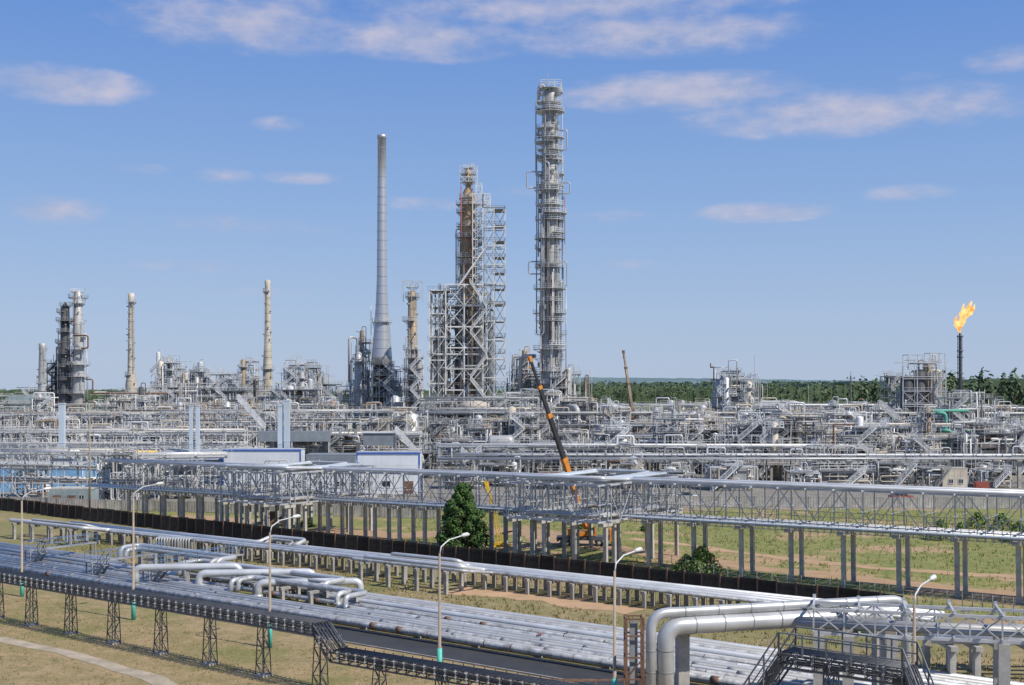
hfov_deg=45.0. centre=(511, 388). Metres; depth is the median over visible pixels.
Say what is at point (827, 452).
process unit
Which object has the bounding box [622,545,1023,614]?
wire fence
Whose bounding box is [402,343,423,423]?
process unit
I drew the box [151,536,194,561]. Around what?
pipe manifold
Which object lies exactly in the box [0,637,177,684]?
footpath
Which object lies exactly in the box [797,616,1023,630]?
pipeline
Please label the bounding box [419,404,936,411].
pipeline
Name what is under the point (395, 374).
furnace structure
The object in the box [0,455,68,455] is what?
pipeline
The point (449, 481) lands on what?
process unit
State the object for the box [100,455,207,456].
pipeline
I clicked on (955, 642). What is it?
pipeline
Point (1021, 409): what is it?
pipe rack
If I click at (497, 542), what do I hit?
yellow crane
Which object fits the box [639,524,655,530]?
wild shrub
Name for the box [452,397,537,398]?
pipeline
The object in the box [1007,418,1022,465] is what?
process unit
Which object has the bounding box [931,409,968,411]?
green pipe
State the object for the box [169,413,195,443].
process unit
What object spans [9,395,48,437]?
control building
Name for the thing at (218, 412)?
pipe rack
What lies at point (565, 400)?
process unit
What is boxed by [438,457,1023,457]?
pipeline
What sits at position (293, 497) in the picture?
pipeline
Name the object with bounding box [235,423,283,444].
process unit
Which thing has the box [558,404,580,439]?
transfer pipe
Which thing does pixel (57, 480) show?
pipeline
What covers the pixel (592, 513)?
pipeline
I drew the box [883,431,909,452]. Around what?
process unit
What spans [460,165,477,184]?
steel cage
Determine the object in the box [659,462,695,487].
process unit
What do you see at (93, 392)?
pipe run
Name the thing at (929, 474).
process unit
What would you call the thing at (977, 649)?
pipe support
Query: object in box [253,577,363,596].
pipe loop
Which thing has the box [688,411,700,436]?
process column
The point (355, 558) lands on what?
pipeline
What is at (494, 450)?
process unit
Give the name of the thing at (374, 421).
process unit
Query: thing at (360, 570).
pipe support
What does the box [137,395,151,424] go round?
process column
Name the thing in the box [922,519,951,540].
wild shrub
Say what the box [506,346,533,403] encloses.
process unit
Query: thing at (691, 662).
pipeline
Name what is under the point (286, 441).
ventilation stack
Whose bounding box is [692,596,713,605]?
pipe support
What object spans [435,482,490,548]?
deciduous tree
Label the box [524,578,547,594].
pipe support
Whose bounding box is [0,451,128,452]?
pipeline
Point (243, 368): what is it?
process column
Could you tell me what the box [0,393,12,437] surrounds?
process unit
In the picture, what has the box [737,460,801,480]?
concrete table
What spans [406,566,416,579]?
pipe support
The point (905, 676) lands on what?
cable trestle
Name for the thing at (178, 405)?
process unit
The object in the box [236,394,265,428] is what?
access stair
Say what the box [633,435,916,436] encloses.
pipeline
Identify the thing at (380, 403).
pipeline
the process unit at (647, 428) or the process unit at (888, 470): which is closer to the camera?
the process unit at (888, 470)
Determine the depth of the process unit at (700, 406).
323.22 m
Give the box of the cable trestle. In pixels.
[0,568,934,684]
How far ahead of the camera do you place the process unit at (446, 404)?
374.66 m
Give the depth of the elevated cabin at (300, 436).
294.00 m
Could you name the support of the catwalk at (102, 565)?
on the ground at (186, 652)
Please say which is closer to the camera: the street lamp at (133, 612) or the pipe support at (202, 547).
the street lamp at (133, 612)
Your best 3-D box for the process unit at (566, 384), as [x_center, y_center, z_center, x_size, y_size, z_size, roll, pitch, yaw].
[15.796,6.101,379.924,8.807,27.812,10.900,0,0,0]
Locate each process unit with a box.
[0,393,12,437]
[0,400,34,447]
[0,417,28,460]
[7,460,49,496]
[16,380,50,400]
[28,392,58,436]
[28,416,57,460]
[46,345,71,415]
[48,408,84,460]
[53,410,88,439]
[79,427,103,462]
[81,398,119,439]
[93,391,134,424]
[96,456,128,499]
[101,421,137,447]
[108,392,138,424]
[110,436,144,499]
[123,388,176,421]
[131,383,164,437]
[132,421,171,440]
[132,453,165,499]
[146,375,206,417]
[149,349,180,400]
[160,399,185,438]
[162,379,252,424]
[164,361,190,407]
[167,457,204,498]
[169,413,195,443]
[183,359,208,408]
[192,367,232,408]
[193,405,223,444]
[198,394,229,417]
[200,400,217,427]
[215,373,239,401]
[215,376,274,408]
[215,413,261,444]
[231,393,261,418]
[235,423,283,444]
[236,357,259,394]
[243,376,324,425]
[246,376,270,402]
[254,399,283,418]
[255,400,297,444]
[264,422,302,447]
[275,359,300,398]
[275,383,345,429]
[288,354,316,393]
[290,437,339,459]
[295,413,312,430]
[305,359,329,403]
[315,374,354,439]
[317,393,349,442]
[325,384,366,437]
[325,426,375,452]
[348,326,373,444]
[356,411,390,450]
[364,367,380,417]
[380,432,427,450]
[382,407,427,433]
[394,380,406,413]
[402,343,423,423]
[402,444,431,477]
[415,425,451,446]
[422,391,468,437]
[428,424,474,470]
[429,416,458,448]
[442,467,484,488]
[452,421,492,465]
[463,402,517,433]
[468,408,507,442]
[478,448,512,470]
[479,455,520,486]
[487,416,523,450]
[487,451,544,472]
[495,391,537,423]
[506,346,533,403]
[508,408,539,463]
[514,372,539,405]
[518,388,561,433]
[529,417,563,460]
[530,437,582,472]
[537,462,589,488]
[543,396,589,438]
[549,363,576,429]
[557,442,607,475]
[562,429,591,465]
[563,365,591,406]
[573,399,602,439]
[586,417,602,449]
[590,412,631,475]
[598,397,622,423]
[600,403,629,417]
[603,405,630,439]
[608,452,643,488]
[627,419,663,442]
[632,402,652,431]
[636,435,683,470]
[637,416,670,439]
[652,400,704,473]
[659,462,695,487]
[663,397,676,421]
[670,403,689,420]
[685,411,723,472]
[687,398,723,464]
[690,404,735,471]
[705,459,757,490]
[710,363,741,407]
[710,408,770,473]
[711,388,756,427]
[721,398,757,427]
[726,373,753,418]
[734,408,758,442]
[739,374,767,409]
[752,399,807,469]
[753,418,792,475]
[758,402,778,416]
[765,409,826,473]
[783,462,820,489]
[797,408,827,443]
[803,442,849,468]
[805,407,827,411]
[811,463,875,489]
[814,421,846,452]
[819,396,844,421]
[824,411,888,467]
[826,407,872,439]
[848,399,870,421]
[863,431,892,473]
[867,456,917,485]
[874,408,907,431]
[879,370,905,417]
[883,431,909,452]
[887,413,921,444]
[889,434,941,475]
[893,408,931,447]
[910,412,956,462]
[912,461,951,486]
[914,433,960,466]
[918,354,940,369]
[936,389,989,446]
[943,391,994,429]
[947,414,1001,473]
[953,424,1018,473]
[956,417,997,445]
[965,403,990,418]
[969,460,1012,487]
[987,399,1016,422]
[996,410,1021,430]
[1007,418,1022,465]
[1009,416,1023,474]
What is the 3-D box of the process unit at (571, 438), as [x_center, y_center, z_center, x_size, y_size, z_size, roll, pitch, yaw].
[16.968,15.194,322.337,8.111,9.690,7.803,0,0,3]
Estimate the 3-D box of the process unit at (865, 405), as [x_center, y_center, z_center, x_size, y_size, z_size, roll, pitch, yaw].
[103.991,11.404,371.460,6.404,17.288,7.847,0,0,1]
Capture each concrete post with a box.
[597,460,601,468]
[675,634,689,684]
[749,460,753,479]
[806,460,811,470]
[845,460,851,467]
[872,631,878,684]
[932,460,938,466]
[992,460,998,485]
[1016,460,1022,487]
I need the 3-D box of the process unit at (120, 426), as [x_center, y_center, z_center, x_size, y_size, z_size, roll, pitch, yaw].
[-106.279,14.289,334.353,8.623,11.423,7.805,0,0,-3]
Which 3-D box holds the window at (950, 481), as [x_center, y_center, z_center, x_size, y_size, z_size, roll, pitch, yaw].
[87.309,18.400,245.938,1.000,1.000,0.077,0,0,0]
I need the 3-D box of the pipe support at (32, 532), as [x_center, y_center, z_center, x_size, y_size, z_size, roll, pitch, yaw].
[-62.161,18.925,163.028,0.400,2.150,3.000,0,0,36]
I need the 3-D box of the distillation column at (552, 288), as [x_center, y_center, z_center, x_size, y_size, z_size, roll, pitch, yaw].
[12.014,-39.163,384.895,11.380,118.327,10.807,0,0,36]
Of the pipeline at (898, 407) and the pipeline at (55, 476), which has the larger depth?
the pipeline at (898, 407)
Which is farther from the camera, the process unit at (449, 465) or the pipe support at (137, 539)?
the process unit at (449, 465)
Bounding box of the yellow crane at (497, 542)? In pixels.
[484,481,510,546]
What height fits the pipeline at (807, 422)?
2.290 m
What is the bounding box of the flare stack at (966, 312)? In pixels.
[954,300,974,400]
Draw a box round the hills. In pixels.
[484,377,868,390]
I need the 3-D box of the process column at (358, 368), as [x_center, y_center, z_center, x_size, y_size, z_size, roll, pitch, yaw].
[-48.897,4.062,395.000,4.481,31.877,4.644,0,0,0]
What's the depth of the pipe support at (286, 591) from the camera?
119.82 m
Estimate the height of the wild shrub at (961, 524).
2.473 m
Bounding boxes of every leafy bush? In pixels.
[672,553,700,571]
[682,544,722,573]
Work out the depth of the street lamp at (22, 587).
118.97 m
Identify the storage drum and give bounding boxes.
[487,435,513,450]
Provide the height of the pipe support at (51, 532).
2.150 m
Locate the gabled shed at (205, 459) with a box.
[166,449,222,482]
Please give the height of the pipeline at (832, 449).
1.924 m
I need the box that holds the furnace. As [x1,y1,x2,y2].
[895,353,946,421]
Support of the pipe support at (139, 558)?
on the ground at (186, 652)
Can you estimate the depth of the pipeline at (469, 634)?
100.76 m
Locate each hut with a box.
[49,486,98,498]
[939,467,967,487]
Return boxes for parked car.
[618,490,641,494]
[677,492,697,495]
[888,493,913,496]
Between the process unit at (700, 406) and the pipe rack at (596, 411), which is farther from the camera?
the pipe rack at (596, 411)
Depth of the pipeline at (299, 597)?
105.29 m
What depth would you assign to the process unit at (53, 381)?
451.73 m
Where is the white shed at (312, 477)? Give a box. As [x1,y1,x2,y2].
[280,474,353,491]
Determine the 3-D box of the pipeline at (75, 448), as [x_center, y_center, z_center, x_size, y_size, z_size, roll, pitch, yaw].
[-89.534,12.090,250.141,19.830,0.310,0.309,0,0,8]
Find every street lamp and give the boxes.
[20,487,51,596]
[131,482,163,619]
[267,514,300,647]
[437,532,469,679]
[612,547,642,684]
[912,574,936,675]
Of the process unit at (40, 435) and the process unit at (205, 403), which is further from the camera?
the process unit at (205, 403)
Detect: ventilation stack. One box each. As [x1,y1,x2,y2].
[58,403,65,457]
[189,405,193,451]
[195,405,199,451]
[277,405,282,447]
[283,400,289,447]
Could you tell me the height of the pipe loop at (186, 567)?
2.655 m
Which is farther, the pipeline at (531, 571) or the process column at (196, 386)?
the process column at (196, 386)
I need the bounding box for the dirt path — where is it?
[308,527,594,544]
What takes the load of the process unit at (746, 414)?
on the ground at (186, 652)
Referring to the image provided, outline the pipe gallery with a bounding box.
[116,462,1023,603]
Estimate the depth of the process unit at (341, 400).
429.96 m
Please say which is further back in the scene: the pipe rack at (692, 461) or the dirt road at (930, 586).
the pipe rack at (692, 461)
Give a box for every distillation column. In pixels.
[54,302,73,410]
[66,288,90,415]
[401,283,423,423]
[526,73,570,429]
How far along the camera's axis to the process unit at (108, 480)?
215.96 m
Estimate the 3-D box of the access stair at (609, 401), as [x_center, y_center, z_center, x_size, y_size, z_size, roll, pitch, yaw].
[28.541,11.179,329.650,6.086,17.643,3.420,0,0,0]
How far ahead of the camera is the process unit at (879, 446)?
288.13 m
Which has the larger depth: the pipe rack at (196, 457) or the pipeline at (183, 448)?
the pipeline at (183, 448)
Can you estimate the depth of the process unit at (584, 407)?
366.95 m
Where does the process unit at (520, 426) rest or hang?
on the ground at (186, 652)
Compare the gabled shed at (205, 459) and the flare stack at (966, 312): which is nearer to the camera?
the gabled shed at (205, 459)
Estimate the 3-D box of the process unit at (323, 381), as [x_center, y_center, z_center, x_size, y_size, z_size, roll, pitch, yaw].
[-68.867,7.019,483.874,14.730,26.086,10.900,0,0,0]
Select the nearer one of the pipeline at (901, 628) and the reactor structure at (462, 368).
the pipeline at (901, 628)
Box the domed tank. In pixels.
[459,401,490,406]
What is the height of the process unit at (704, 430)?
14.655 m
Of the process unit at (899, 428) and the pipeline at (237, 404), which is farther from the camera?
the pipeline at (237, 404)
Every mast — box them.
[754,355,754,409]
[846,376,854,411]
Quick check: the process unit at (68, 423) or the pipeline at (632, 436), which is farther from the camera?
the process unit at (68, 423)
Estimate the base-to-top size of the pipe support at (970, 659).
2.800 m
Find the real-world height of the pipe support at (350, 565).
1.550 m
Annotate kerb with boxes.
[5,583,597,684]
[316,623,699,684]
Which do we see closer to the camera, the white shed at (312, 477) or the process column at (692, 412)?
the white shed at (312, 477)
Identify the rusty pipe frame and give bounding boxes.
[553,614,644,684]
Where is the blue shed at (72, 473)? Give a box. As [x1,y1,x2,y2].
[0,461,97,491]
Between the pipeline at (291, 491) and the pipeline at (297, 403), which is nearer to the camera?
the pipeline at (291, 491)
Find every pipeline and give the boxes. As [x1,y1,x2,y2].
[0,404,206,411]
[0,406,171,413]
[0,420,246,429]
[0,421,243,430]
[0,442,152,444]
[0,447,132,452]
[0,448,113,450]
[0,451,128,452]
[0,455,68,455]
[0,456,99,457]
[0,458,130,467]
[0,476,98,480]
[0,480,104,481]
[0,542,1023,684]
[0,544,992,684]
[0,546,988,684]
[0,547,967,684]
[0,550,925,684]
[0,552,869,681]
[0,554,871,684]
[0,555,868,684]
[0,557,841,684]
[0,559,826,684]
[0,560,805,684]
[0,563,782,684]
[0,564,758,684]
[1,425,305,427]
[9,518,936,620]
[13,479,97,480]
[14,405,276,413]
[14,476,100,479]
[28,434,211,443]
[31,518,936,619]
[38,418,213,425]
[38,420,247,429]
[42,448,109,448]
[48,435,246,442]
[52,398,374,404]
[70,521,944,612]
[85,486,1023,539]
[86,398,191,404]
[87,426,418,433]
[87,485,1023,537]
[89,524,940,618]
[90,423,147,430]
[92,484,1023,534]
[95,404,306,411]
[95,423,418,432]
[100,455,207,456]
[100,483,1023,533]
[101,530,933,621]
[102,459,1023,494]
[109,459,1023,491]
[113,459,1023,490]
[121,471,196,474]
[123,414,405,420]
[123,446,303,447]
[124,402,406,410]
[127,402,380,409]
[132,443,381,448]
[134,413,406,420]
[134,443,417,449]
[139,452,226,455]
[145,451,225,452]
[154,468,237,469]
[157,402,393,410]
[162,460,293,470]
[171,447,263,447]
[184,442,352,449]
[192,579,313,596]
[213,402,336,408]
[237,463,362,470]
[238,489,361,500]
[239,416,403,419]
[243,489,359,497]
[247,489,355,497]
[253,489,350,496]
[262,489,347,496]
[264,538,942,617]
[265,465,607,476]
[278,462,318,465]
[348,462,663,472]
[416,405,1023,413]
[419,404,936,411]
[419,417,1011,426]
[420,391,537,398]
[420,408,530,408]
[437,435,812,445]
[437,458,1023,459]
[438,434,683,445]
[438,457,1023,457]
[441,407,537,407]
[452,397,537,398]
[456,444,1023,454]
[456,447,1023,455]
[478,447,830,453]
[484,446,1023,455]
[516,405,1011,412]
[518,435,872,445]
[525,471,666,481]
[525,504,665,517]
[530,405,1010,413]
[532,502,662,514]
[537,502,658,513]
[541,408,1023,413]
[543,502,654,513]
[546,444,876,454]
[548,502,649,512]
[555,472,652,476]
[559,471,626,476]
[582,398,873,404]
[588,460,816,460]
[604,414,950,424]
[625,434,920,435]
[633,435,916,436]
[645,422,852,422]
[655,397,847,403]
[667,446,950,454]
[695,419,960,424]
[770,451,872,460]
[791,403,1023,407]
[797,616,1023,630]
[797,621,1023,637]
[931,634,1014,637]
[931,636,1023,644]
[961,623,1023,625]
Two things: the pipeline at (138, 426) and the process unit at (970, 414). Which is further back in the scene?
the pipeline at (138, 426)
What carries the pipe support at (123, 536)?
on the ground at (186, 652)
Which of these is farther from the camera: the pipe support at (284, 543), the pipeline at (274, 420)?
the pipeline at (274, 420)
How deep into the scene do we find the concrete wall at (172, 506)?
200.22 m
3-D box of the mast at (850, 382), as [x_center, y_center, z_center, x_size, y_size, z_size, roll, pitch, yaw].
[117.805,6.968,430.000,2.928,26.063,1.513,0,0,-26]
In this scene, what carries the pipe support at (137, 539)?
on the ground at (186, 652)
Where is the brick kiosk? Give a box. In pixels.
[264,511,281,523]
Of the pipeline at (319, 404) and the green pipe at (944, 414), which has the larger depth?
the pipeline at (319, 404)
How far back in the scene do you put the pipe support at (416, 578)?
122.39 m
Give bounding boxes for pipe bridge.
[812,594,1023,684]
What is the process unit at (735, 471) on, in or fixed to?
on the ground at (186, 652)
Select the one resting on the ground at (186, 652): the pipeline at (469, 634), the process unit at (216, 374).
the process unit at (216, 374)
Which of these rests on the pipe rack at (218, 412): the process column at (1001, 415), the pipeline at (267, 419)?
the pipeline at (267, 419)
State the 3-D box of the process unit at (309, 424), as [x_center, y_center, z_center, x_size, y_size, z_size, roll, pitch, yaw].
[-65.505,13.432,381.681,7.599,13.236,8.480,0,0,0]
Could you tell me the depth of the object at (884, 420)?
299.14 m
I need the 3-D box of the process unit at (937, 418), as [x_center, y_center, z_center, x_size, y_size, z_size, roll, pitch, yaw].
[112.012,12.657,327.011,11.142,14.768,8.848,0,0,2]
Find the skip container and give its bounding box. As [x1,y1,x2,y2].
[973,482,988,487]
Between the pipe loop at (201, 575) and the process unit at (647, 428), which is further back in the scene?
the process unit at (647, 428)
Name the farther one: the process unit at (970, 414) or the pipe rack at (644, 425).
the process unit at (970, 414)
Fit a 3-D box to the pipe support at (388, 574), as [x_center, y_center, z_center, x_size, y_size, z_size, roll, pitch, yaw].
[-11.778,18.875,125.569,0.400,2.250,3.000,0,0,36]
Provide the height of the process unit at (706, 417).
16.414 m
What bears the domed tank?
on the process unit at (492, 405)
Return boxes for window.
[381,481,390,487]
[948,479,953,483]
[958,479,963,483]
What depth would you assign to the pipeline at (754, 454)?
259.49 m
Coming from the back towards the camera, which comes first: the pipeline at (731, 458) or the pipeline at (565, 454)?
the pipeline at (565, 454)
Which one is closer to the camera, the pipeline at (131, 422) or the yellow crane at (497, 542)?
the yellow crane at (497, 542)
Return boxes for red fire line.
[461,186,470,285]
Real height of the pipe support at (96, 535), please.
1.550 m
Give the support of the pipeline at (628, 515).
on the pipe gallery
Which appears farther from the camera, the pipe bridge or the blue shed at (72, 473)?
the blue shed at (72, 473)
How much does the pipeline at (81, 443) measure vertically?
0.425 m
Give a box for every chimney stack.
[36,343,47,394]
[125,293,136,417]
[260,280,273,395]
[371,134,391,363]
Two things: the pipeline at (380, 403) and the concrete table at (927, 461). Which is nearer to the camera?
the concrete table at (927, 461)
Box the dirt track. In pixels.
[441,587,642,613]
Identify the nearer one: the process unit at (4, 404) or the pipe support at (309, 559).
the pipe support at (309, 559)
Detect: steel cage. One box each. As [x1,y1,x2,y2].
[402,281,422,301]
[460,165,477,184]
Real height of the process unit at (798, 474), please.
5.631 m
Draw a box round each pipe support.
[11,523,31,538]
[29,525,49,541]
[48,527,68,542]
[60,528,82,539]
[67,529,87,544]
[73,530,94,540]
[88,530,107,541]
[96,531,119,543]
[109,533,131,544]
[121,534,145,544]
[135,536,157,544]
[137,551,156,564]
[148,537,170,546]
[160,554,180,563]
[176,540,199,549]
[192,542,214,551]
[203,543,228,553]
[218,545,243,553]
[233,546,258,558]
[248,548,273,561]
[251,583,272,596]
[263,590,301,596]
[264,550,289,563]
[278,585,300,600]
[280,551,304,565]
[281,541,297,557]
[292,541,308,558]
[296,553,321,567]
[307,589,328,604]
[313,555,337,569]
[330,557,354,571]
[340,595,358,603]
[347,559,372,573]
[357,561,378,581]
[366,563,380,575]
[383,564,408,577]
[385,564,405,587]
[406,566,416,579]
[413,568,433,590]
[422,569,436,582]
[441,570,455,584]
[442,571,463,594]
[464,573,481,586]
[481,574,502,589]
[502,576,524,591]
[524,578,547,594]
[546,581,569,596]
[569,583,592,599]
[592,586,612,602]
[616,588,639,605]
[641,591,663,608]
[666,594,688,606]
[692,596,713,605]
[719,599,740,604]
[921,633,958,673]
[946,644,983,676]
[969,644,992,670]
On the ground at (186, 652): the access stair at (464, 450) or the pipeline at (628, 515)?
the access stair at (464, 450)
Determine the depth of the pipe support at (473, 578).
125.91 m
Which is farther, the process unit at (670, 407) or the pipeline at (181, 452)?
the process unit at (670, 407)
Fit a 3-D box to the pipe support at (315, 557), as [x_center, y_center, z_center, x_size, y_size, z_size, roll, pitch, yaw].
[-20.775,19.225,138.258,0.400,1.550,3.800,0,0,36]
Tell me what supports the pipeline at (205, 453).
on the pipe rack at (196, 457)
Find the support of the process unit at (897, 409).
on the ground at (186, 652)
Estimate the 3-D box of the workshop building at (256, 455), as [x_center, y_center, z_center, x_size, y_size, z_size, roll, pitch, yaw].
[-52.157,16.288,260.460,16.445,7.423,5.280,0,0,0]
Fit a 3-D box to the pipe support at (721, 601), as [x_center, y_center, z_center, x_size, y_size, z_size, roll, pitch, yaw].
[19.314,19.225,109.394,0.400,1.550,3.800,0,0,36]
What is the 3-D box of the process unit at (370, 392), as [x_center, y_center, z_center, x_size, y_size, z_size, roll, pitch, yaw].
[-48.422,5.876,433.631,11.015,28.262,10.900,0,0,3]
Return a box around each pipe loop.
[73,335,88,348]
[135,563,241,582]
[195,568,314,584]
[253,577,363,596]
[348,336,357,382]
[728,359,737,388]
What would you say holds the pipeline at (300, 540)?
on the pipe support
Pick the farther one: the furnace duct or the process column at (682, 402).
the process column at (682, 402)
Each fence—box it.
[0,497,902,598]
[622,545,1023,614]
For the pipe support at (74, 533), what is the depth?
162.82 m
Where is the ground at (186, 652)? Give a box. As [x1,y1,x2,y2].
[0,402,1023,684]
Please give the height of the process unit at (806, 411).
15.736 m
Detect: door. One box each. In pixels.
[270,511,274,523]
[405,481,412,493]
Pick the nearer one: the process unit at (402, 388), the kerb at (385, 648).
the kerb at (385, 648)
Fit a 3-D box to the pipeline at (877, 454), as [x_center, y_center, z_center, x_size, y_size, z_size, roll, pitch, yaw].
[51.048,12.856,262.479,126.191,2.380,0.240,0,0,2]
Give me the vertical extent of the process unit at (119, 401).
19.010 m
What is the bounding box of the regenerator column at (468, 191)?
[455,163,481,396]
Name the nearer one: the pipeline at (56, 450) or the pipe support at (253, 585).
the pipe support at (253, 585)
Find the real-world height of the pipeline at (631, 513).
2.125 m
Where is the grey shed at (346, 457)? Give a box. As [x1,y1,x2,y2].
[306,453,355,484]
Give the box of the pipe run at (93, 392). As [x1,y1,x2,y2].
[86,379,183,393]
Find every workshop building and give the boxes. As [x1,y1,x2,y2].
[223,448,305,484]
[356,451,421,493]
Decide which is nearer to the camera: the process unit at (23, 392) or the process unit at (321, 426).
the process unit at (321, 426)
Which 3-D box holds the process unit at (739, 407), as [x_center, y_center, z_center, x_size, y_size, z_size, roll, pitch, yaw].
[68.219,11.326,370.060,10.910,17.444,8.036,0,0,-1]
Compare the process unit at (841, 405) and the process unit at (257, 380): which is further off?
the process unit at (257, 380)
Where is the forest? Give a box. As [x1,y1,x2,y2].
[0,367,1023,414]
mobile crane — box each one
[527,356,611,547]
[622,350,638,439]
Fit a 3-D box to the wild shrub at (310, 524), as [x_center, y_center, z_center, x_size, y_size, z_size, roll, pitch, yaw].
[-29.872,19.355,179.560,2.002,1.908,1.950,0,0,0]
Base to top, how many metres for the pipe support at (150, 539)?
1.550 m
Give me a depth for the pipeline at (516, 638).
101.55 m
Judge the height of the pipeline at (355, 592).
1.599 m
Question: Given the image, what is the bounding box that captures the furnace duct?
[373,365,393,413]
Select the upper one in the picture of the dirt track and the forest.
the forest
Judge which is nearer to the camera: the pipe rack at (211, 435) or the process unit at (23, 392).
the pipe rack at (211, 435)
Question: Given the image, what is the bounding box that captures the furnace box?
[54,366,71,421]
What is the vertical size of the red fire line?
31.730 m
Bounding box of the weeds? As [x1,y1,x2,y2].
[402,509,1023,622]
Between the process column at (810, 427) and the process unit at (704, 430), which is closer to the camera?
the process unit at (704, 430)
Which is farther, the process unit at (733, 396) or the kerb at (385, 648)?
the process unit at (733, 396)
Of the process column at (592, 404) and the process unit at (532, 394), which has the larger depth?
the process unit at (532, 394)
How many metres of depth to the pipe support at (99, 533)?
159.74 m
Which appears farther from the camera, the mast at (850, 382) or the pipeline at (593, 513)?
the mast at (850, 382)
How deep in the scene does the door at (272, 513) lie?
182.95 m
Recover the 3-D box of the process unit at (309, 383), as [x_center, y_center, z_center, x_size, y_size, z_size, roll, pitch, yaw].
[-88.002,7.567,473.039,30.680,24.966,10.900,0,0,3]
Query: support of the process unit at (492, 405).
on the ground at (186, 652)
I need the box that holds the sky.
[0,0,1023,389]
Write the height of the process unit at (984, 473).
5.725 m
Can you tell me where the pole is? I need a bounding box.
[88,417,90,507]
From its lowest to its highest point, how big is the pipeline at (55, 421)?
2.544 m
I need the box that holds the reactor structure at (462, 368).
[427,183,505,431]
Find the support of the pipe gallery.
on the ground at (186, 652)
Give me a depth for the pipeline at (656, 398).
401.46 m
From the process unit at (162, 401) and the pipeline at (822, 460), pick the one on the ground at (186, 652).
the process unit at (162, 401)
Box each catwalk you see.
[23,533,96,561]
[84,542,167,574]
[141,544,243,581]
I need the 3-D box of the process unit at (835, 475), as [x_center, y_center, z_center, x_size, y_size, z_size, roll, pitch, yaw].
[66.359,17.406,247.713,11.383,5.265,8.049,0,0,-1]
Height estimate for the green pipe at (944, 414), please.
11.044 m
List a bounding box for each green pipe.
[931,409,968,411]
[934,411,947,446]
[941,429,952,446]
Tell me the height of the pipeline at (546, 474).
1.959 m
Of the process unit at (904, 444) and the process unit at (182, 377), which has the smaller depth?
the process unit at (904, 444)
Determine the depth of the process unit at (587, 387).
422.59 m
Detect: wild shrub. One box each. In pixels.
[300,518,312,526]
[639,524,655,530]
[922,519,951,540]
[953,521,971,528]
[966,511,989,529]
[989,512,1016,530]
[1003,522,1023,541]
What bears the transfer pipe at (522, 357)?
attached to the distillation column at (552, 288)
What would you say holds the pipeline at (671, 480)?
on the pipe gallery
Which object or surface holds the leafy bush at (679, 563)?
on the ground at (186, 652)
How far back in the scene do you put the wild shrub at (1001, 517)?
168.38 m
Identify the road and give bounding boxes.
[3,574,674,684]
[569,543,1023,599]
[628,538,1022,579]
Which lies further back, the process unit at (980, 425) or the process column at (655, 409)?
the process column at (655, 409)
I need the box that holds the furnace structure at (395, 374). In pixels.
[371,361,402,430]
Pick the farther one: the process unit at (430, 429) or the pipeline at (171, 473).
the process unit at (430, 429)
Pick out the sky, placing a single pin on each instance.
(810, 189)
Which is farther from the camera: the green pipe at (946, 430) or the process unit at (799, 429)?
the green pipe at (946, 430)
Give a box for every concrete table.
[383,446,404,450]
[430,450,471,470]
[639,452,683,470]
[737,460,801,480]
[900,460,949,480]
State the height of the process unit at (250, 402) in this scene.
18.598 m
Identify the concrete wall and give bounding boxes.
[0,496,435,518]
[524,494,1023,508]
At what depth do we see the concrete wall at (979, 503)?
208.13 m
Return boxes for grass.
[0,591,489,684]
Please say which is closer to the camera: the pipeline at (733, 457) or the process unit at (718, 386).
the pipeline at (733, 457)
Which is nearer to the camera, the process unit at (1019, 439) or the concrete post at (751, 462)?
the concrete post at (751, 462)
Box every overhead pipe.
[645,595,910,684]
[656,607,896,684]
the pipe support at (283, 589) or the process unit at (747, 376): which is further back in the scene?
the process unit at (747, 376)
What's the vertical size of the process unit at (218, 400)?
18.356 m
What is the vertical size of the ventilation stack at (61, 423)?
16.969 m
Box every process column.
[33,393,45,424]
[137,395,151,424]
[156,361,166,395]
[191,377,201,408]
[220,401,234,427]
[238,359,247,394]
[282,398,294,430]
[296,371,306,401]
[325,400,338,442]
[352,352,365,441]
[389,395,403,441]
[403,413,423,447]
[505,406,515,424]
[585,397,597,435]
[615,419,629,438]
[651,406,661,430]
[678,400,686,409]
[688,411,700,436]
[720,377,732,418]
[744,381,755,409]
[764,421,783,478]
[807,418,817,440]
[828,400,839,430]
[873,405,884,433]
[918,406,935,442]
[996,411,1010,451]
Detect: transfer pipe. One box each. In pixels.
[519,354,535,391]
[555,419,571,439]
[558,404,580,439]
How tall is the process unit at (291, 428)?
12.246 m
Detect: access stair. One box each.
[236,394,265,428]
[395,425,415,450]
[461,447,474,470]
[463,445,481,470]
[607,398,630,421]
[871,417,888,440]
[877,400,901,432]
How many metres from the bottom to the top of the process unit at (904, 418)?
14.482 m
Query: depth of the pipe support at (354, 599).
112.05 m
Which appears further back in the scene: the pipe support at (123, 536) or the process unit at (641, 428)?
the process unit at (641, 428)
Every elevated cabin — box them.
[258,431,331,452]
[362,432,394,450]
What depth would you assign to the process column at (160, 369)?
489.01 m
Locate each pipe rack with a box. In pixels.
[0,401,378,442]
[0,407,307,446]
[0,424,249,465]
[0,445,144,499]
[6,444,121,488]
[85,425,421,460]
[100,449,247,498]
[121,403,406,465]
[153,459,423,496]
[415,409,1023,443]
[419,395,539,433]
[437,436,876,479]
[454,445,1023,484]
[581,402,874,433]
[603,416,962,467]
[779,402,1023,423]
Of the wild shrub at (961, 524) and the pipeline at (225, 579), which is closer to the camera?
the pipeline at (225, 579)
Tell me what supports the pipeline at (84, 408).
on the pipe rack at (85, 414)

